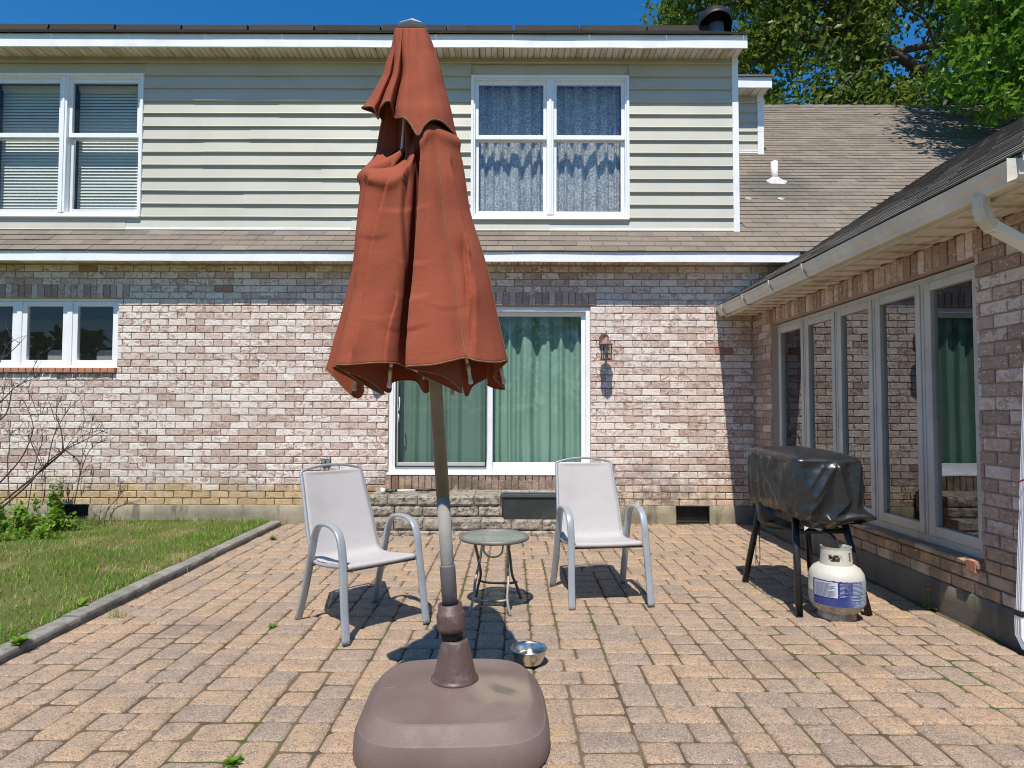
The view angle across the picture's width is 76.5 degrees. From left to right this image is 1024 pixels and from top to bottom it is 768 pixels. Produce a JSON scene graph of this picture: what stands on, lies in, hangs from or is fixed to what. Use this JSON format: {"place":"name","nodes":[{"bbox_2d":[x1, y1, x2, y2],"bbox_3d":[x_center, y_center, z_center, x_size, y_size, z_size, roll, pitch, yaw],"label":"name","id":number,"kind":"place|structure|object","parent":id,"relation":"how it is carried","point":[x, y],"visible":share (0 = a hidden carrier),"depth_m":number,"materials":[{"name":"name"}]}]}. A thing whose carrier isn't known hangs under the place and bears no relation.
{"place":"outdoors","nodes":[
{"label":"outdoors","id":0,"kind":"place"},
{"bbox_2d":[0,515,270,644],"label":"lawn","id":1,"kind":"structure","parent":0,"point":[38,561],"depth_m":5.52,"materials":[{"name":"plant"}]},
{"bbox_2d":[0,493,58,533],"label":"leafy shrub","id":2,"kind":"object","parent":1,"relation":"on","point":[21,516],"visible":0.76,"depth_m":6.74,"materials":[{"name":"green plant"}]},
{"bbox_2d":[0,522,64,540],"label":"leafy shrub","id":3,"kind":"object","parent":1,"relation":"on","point":[45,531],"visible":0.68,"depth_m":6.44,"materials":[{"name":"green plant"}]},
{"bbox_2d":[42,477,64,515],"bbox_3d":[-5.237,1.340,7.447,0.207,0.526,0.236,-2,-3,41],"label":"climbing vine","id":4,"kind":"object","parent":1,"relation":"on","point":[57,501],"visible":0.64,"depth_m":7.44,"materials":[{"name":"green plant"}]},
{"bbox_2d":[33,502,88,531],"bbox_3d":[-4.813,1.437,6.864,0.566,0.404,0.385,0,-2,0],"label":"leafy shrub","id":5,"kind":"object","parent":1,"relation":"on","point":[56,520],"visible":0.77,"depth_m":6.86,"materials":[{"name":"green plant"}]},
{"bbox_2d":[0,328,126,522],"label":"bare shrub","id":6,"kind":"object","parent":1,"relation":"on","point":[41,468],"visible":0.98,"depth_m":6.88,"materials":[{"name":"brown plant"}]},
{"bbox_2d":[73,596,89,606],"bbox_3d":[-2.798,1.420,4.222,0.100,0.060,0.128,2,-3,-34],"label":"weed","id":7,"kind":"object","parent":1,"relation":"on","point":[82,601],"visible":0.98,"depth_m":4.23,"materials":[{"name":"green plant"}]},
{"bbox_2d":[0,0,953,104],"label":"sky","id":8,"kind":"structure","parent":0,"point":[183,12],"materials":[{"name":"blue"}]},
{"bbox_2d":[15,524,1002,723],"bbox_3d":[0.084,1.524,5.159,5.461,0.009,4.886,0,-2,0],"label":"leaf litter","id":9,"kind":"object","parent":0,"point":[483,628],"visible":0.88,"depth_m":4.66,"materials":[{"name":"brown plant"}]},
{"bbox_2d":[0,523,1023,767],"bbox_3d":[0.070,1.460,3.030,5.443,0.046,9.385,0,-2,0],"label":"patio","id":10,"kind":"structure","parent":0,"point":[596,693],"depth_m":3.37,"materials":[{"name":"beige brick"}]},
{"bbox_2d":[107,607,128,618],"bbox_3d":[-2.491,1.441,4.136,0.176,0.085,0.127,-1,-3,27],"label":"grass tuft","id":11,"kind":"object","parent":10,"relation":"on","point":[116,613],"visible":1,"depth_m":4.11,"materials":[{"name":"green plant"}]},
{"bbox_2d":[221,753,242,767],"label":"weed","id":12,"kind":"object","parent":10,"relation":"on","point":[231,761],"visible":1,"depth_m":2.42,"materials":[{"name":"green plant"}]},
{"bbox_2d":[269,622,277,628],"bbox_3d":[-1.452,1.465,3.937,0.062,0.034,0.066,0,-2,0],"label":"weed","id":13,"kind":"object","parent":10,"relation":"on","point":[271,625],"visible":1,"depth_m":3.94,"materials":[{"name":"green plant"}]},
{"bbox_2d":[295,463,429,645],"bbox_3d":[-0.980,1.007,4.126,0.594,0.959,0.757,2,-3,-43],"label":"patio chair","id":14,"kind":"object","parent":10,"relation":"on","point":[339,521],"visible":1,"depth_m":4.21,"materials":[{"name":"grey painted metal"},{"name":"light grey sling fabric"}]},
{"bbox_2d":[352,564,549,767],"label":"umbrella base","id":15,"kind":"object","parent":10,"relation":"on","point":[454,704],"visible":1,"depth_m":2.50,"materials":[{"name":"brown plastic"}]},
{"bbox_2d":[325,18,507,565],"bbox_3d":[-0.405,-0.330,2.748,0.779,2.526,0.604,0,-2,0],"label":"patio umbrella","id":16,"kind":"object","parent":15,"relation":"in","point":[419,307],"visible":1,"depth_m":2.60,"materials":[{"name":"orange fabric"}]},
{"bbox_2d":[459,529,528,615],"bbox_3d":[-0.121,1.259,4.382,0.474,0.477,0.474,0,-2,7],"label":"side table","id":17,"kind":"object","parent":10,"relation":"on","point":[483,538],"visible":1,"depth_m":4.35,"materials":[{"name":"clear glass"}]},
{"bbox_2d":[369,489,619,537],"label":"stone steps","id":18,"kind":"structure","parent":10,"relation":"on","point":[470,510],"depth_m":7.00,"materials":[{"name":"beige stone"}]},
{"bbox_2d":[380,488,435,493],"bbox_3d":[-1.153,1.184,7.260,0.623,0.071,0.072,1,-2,-17],"label":"hose wand","id":19,"kind":"object","parent":18,"relation":"on","point":[383,490],"visible":0.96,"depth_m":7.21,"materials":[{"name":"white plastic"}]},
{"bbox_2d":[500,492,556,518],"bbox_3d":[0.314,1.298,6.928,0.873,0.261,0.188,0,-2,0],"label":"planter box","id":20,"kind":"object","parent":18,"relation":"on","point":[529,505],"visible":0.56,"depth_m":6.86,"materials":[{"name":"plastic"}]},
{"bbox_2d":[511,641,547,666],"bbox_3d":[0.089,1.416,3.396,0.194,0.081,0.194,0,-2,0],"label":"pet bowl","id":21,"kind":"object","parent":10,"relation":"on","point":[528,653],"visible":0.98,"depth_m":3.37,"materials":[{"name":"silver metal"}]},
{"bbox_2d":[549,457,654,609],"bbox_3d":[0.615,1.036,4.724,0.594,0.959,0.757,0,-2,-9],"label":"patio chair","id":22,"kind":"object","parent":10,"relation":"on","point":[588,515],"visible":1,"depth_m":4.89,"materials":[{"name":"grey painted metal"},{"name":"light grey mesh fabric"}]},
{"bbox_2d":[742,446,877,615],"bbox_3d":[2.067,0.984,4.605,0.563,1.072,0.960,0,-2,0],"label":"covered grill","id":23,"kind":"object","parent":10,"relation":"on","point":[794,489],"visible":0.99,"depth_m":4.24,"materials":[{"name":"vinyl"},{"name":"dark metal"}]},
{"bbox_2d":[808,544,865,621],"bbox_3d":[2.090,1.271,4.186,0.335,0.452,0.337,0,-2,0],"label":"propane tank","id":24,"kind":"object","parent":10,"relation":"on","point":[836,585],"visible":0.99,"depth_m":4.08,"materials":[{"name":"metal"}]},
{"bbox_2d":[921,581,936,608],"bbox_3d":[2.798,1.421,4.352,0.131,0.171,0.131,-1,-2,20],"label":"dandelion","id":25,"kind":"object","parent":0,"point":[929,606],"visible":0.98,"depth_m":4.36,"materials":[{"name":"green plant"}]},
{"label":"ground","id":26,"kind":"structure","parent":0,"visible":0},
{"bbox_2d":[0,521,280,664],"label":"kerb","id":27,"kind":"structure","parent":26,"relation":"on","point":[65,623],"depth_m":4.45,"materials":[{"name":"concrete"}]},
{"bbox_2d":[8,633,34,644],"bbox_3d":[-2.677,1.392,3.539,0.093,0.058,0.111,-1,-3,24],"label":"weed","id":28,"kind":"object","parent":27,"relation":"on","point":[19,640],"visible":1,"depth_m":3.53,"materials":[{"name":"green plant"}]},
{"bbox_2d":[0,5,1023,652],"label":"house","id":29,"kind":"structure","parent":26,"relation":"on","point":[740,273],"depth_m":7.68,"materials":[{"name":"brick"}]},
{"bbox_2d":[0,86,59,207],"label":"window blind","id":30,"kind":"object","parent":29,"relation":"hanging from","point":[20,98],"depth_m":8.16,"materials":[{"name":"white plastic"}]},
{"bbox_2d":[0,298,118,367],"bbox_3d":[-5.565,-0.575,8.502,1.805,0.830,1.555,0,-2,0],"label":"window","id":31,"kind":"structure","parent":29,"relation":"in","point":[73,326],"depth_m":7.77,"materials":[{"name":"plastic"}]},
{"bbox_2d":[48,350,80,359],"bbox_3d":[-5.536,-0.308,8.039,0.342,0.220,0.100,0,-2,0],"label":"chair back","id":32,"kind":"object","parent":29,"relation":"in","point":[54,354],"visible":0.35,"depth_m":7.99,"materials":[{"name":"fabric"}]},
{"bbox_2d":[0,73,144,217],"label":"window","id":33,"kind":"structure","parent":29,"relation":"in","point":[68,136],"depth_m":8.01,"materials":[{"name":"plastic"}]},
{"bbox_2d":[97,350,111,359],"bbox_3d":[-4.934,-0.307,8.039,0.342,0.220,0.100,0,-2,0],"label":"chair back","id":34,"kind":"object","parent":29,"relation":"in","point":[104,354],"visible":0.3,"depth_m":7.99,"materials":[{"name":"fabric"}]},
{"bbox_2d":[77,86,137,208],"bbox_3d":[-5.015,-2.920,8.170,0.868,1.664,0.050,0,-2,0],"label":"window blind","id":35,"kind":"object","parent":29,"relation":"hanging from","point":[104,191],"depth_m":8.16,"materials":[{"name":"white plastic"}]},
{"bbox_2d":[321,459,330,466],"bbox_3d":[-2.174,0.921,7.604,0.110,0.085,0.039,0,-2,0],"label":"outlet box","id":36,"kind":"object","parent":29,"relation":"attached to","point":[325,461],"visible":0.77,"depth_m":7.59,"materials":[{"name":"metal"}]},
{"bbox_2d":[398,380,486,461],"bbox_3d":[-0.809,0.042,7.909,1.127,1.856,0.116,0,-2,0],"label":"curtain","id":37,"kind":"object","parent":29,"relation":"hanging from","point":[464,416],"visible":0.32,"depth_m":7.90,"materials":[{"name":"green fabric"}]},
{"bbox_2d":[387,306,589,474],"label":"sliding door","id":38,"kind":"structure","parent":29,"relation":"in","point":[488,467],"depth_m":7.69,"materials":[{"name":"plastic"}]},
{"bbox_2d":[479,86,542,211],"bbox_3d":[-0.008,-2.894,8.178,0.850,1.688,0.107,0,-2,0],"label":"lace curtain","id":39,"kind":"object","parent":29,"relation":"hanging from","point":[511,178],"visible":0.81,"depth_m":8.17,"materials":[{"name":"white fabric"}]},
{"bbox_2d":[493,317,580,461],"bbox_3d":[0.319,0.061,7.906,1.090,1.888,0.138,0,-2,0],"label":"curtain","id":40,"kind":"object","parent":29,"relation":"hanging from","point":[537,409],"visible":0.83,"depth_m":7.90,"materials":[{"name":"green fabric"}]},
{"bbox_2d":[470,75,629,219],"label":"window","id":41,"kind":"structure","parent":29,"relation":"in","point":[549,84],"depth_m":8.02,"materials":[{"name":"plastic"}]},
{"bbox_2d":[557,86,619,211],"bbox_3d":[0.942,-2.892,8.175,0.850,1.689,0.104,0,-2,0],"label":"lace curtain","id":42,"kind":"object","parent":29,"relation":"hanging from","point":[614,163],"visible":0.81,"depth_m":8.18,"materials":[{"name":"white fabric"}]},
{"bbox_2d":[599,330,612,359],"bbox_3d":[1.087,-0.448,7.548,0.158,0.348,0.264,0,-2,0],"label":"wall lantern","id":43,"kind":"object","parent":29,"relation":"attached to","point":[605,342],"depth_m":7.47,"materials":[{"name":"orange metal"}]},
{"bbox_2d":[777,262,983,558],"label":"window","id":44,"kind":"structure","parent":29,"relation":"in","point":[887,380],"depth_m":7.04,"materials":[{"name":"clear glass"}]},
{"bbox_2d":[635,0,1022,104],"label":"oak tree","id":45,"kind":"object","parent":26,"relation":"on","point":[783,31],"visible":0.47,"depth_m":15.48,"materials":[{"name":"green plant"}]},
{"bbox_2d":[880,0,1023,131],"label":"maple tree","id":46,"kind":"object","parent":26,"relation":"on","point":[973,60],"visible":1,"depth_m":10.28,"materials":[{"name":"green plant"}]}
]}

